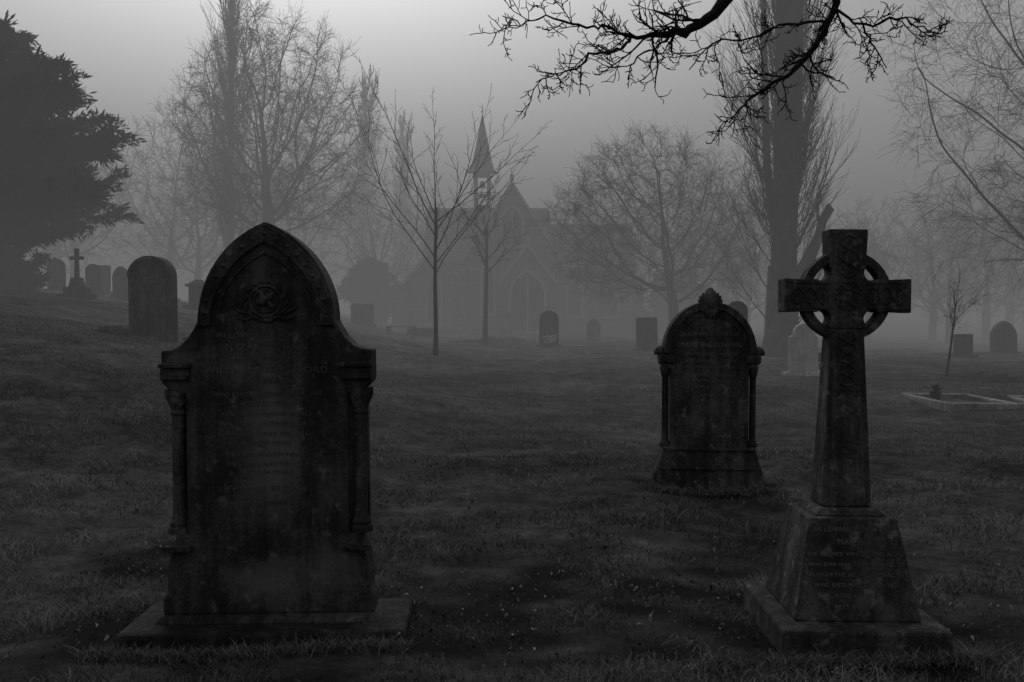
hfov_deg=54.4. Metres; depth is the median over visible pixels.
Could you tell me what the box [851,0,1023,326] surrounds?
ash tree
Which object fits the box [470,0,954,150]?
overhanging tree
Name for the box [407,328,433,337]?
kerbed grave
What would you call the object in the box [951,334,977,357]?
headstone
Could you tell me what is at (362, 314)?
headstone
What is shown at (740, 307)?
headstone
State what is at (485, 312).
young tree
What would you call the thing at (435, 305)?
young tree
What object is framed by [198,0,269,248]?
poplar tree
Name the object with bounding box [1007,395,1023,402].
kerbed grave
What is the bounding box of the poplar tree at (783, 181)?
[695,0,861,357]
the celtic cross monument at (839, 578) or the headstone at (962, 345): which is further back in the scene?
the headstone at (962, 345)
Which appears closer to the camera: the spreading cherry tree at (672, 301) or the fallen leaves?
the fallen leaves
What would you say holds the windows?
in the stone church
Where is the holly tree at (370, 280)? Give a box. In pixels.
[336,257,405,323]
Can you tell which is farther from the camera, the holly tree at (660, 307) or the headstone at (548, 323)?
the holly tree at (660, 307)
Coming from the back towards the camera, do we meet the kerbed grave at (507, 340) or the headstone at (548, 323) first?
the kerbed grave at (507, 340)
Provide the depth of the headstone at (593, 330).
43.89 m
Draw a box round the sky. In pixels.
[0,0,1023,317]
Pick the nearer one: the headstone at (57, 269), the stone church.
the headstone at (57, 269)
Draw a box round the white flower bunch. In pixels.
[542,335,555,345]
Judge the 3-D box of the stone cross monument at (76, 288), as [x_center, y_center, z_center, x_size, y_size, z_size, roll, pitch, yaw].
[-12.000,-1.798,27.463,0.800,1.500,0.800,0,1,-5]
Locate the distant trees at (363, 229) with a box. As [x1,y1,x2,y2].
[25,63,1023,343]
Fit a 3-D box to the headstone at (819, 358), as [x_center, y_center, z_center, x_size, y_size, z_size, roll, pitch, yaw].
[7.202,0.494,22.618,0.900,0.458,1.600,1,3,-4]
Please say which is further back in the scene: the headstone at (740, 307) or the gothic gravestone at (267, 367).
the headstone at (740, 307)
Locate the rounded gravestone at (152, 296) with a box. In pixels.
[127,256,177,341]
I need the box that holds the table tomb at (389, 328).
[385,326,416,337]
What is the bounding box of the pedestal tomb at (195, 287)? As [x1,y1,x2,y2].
[183,280,204,309]
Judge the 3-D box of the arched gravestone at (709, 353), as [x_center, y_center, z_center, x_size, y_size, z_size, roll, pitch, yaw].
[1.707,0.450,8.651,0.960,1.824,0.257,1,0,2]
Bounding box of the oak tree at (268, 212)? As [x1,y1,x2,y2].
[153,0,400,248]
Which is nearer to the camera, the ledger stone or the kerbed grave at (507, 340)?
the kerbed grave at (507, 340)
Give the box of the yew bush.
[3,242,56,290]
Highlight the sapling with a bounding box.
[944,260,987,375]
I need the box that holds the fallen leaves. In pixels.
[4,453,1023,681]
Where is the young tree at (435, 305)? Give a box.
[334,47,552,355]
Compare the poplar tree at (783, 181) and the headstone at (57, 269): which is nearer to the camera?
the poplar tree at (783, 181)
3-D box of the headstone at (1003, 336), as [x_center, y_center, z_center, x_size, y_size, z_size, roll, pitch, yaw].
[16.788,-0.041,34.011,1.038,1.298,0.538,-1,1,5]
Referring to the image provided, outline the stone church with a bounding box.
[391,105,649,334]
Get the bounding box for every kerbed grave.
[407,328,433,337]
[488,336,524,345]
[900,384,1023,411]
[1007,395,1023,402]
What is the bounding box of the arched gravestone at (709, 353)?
[652,288,764,490]
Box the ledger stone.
[447,337,481,342]
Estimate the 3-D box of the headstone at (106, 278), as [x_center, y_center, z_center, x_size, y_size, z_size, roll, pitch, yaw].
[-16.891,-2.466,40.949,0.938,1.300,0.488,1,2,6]
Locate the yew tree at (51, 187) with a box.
[0,10,147,286]
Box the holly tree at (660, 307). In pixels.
[644,262,732,333]
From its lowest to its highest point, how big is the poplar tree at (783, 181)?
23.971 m
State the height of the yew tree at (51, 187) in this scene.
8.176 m
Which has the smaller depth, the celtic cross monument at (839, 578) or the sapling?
the celtic cross monument at (839, 578)
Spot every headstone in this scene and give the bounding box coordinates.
[43,259,65,290]
[85,264,105,294]
[99,265,112,294]
[109,266,126,296]
[118,270,127,299]
[351,304,376,327]
[537,311,561,346]
[584,318,602,342]
[633,317,657,350]
[728,301,747,321]
[781,323,819,375]
[818,352,820,369]
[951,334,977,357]
[990,321,1021,353]
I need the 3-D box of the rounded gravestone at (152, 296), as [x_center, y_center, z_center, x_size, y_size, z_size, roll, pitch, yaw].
[-6.309,-0.740,17.470,0.803,1.502,0.275,0,1,8]
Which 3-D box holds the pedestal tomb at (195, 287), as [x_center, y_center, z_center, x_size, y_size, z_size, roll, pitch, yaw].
[-9.900,-1.385,31.475,0.840,1.100,0.840,0,1,-8]
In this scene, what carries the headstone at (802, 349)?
on the ground at (902, 353)
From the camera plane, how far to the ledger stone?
42.53 m
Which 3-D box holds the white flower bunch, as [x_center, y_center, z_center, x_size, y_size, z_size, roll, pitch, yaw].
[1.411,-0.009,37.617,0.572,0.438,0.336,0,1,0]
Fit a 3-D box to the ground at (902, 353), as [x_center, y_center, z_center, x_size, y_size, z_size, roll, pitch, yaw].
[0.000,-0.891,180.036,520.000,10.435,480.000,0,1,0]
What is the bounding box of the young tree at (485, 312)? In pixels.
[448,177,531,344]
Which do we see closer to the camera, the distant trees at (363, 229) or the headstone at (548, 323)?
the headstone at (548, 323)
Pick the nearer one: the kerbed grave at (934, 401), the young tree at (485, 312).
the kerbed grave at (934, 401)
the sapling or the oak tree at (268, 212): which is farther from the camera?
the oak tree at (268, 212)
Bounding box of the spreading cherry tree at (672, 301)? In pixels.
[525,116,770,323]
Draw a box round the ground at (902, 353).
[0,287,1023,681]
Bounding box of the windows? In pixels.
[428,208,616,329]
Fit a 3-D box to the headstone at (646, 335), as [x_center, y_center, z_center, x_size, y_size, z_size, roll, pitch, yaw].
[4.737,-0.169,35.007,0.958,1.320,0.538,-1,1,0]
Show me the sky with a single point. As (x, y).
(130, 50)
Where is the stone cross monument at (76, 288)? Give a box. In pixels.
[57,248,96,299]
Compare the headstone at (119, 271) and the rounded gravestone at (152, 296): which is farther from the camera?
the headstone at (119, 271)
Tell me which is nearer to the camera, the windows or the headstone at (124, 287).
the headstone at (124, 287)
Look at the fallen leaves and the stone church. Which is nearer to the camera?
the fallen leaves
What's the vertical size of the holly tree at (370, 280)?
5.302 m
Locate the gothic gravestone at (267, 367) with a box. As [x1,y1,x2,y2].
[112,222,414,651]
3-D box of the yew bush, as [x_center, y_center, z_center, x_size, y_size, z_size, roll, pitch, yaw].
[-16.125,-2.270,31.595,3.196,2.479,2.760,-1,2,-22]
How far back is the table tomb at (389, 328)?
43.84 m
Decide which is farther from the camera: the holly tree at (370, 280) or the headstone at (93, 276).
the holly tree at (370, 280)
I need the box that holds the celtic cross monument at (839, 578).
[743,229,952,658]

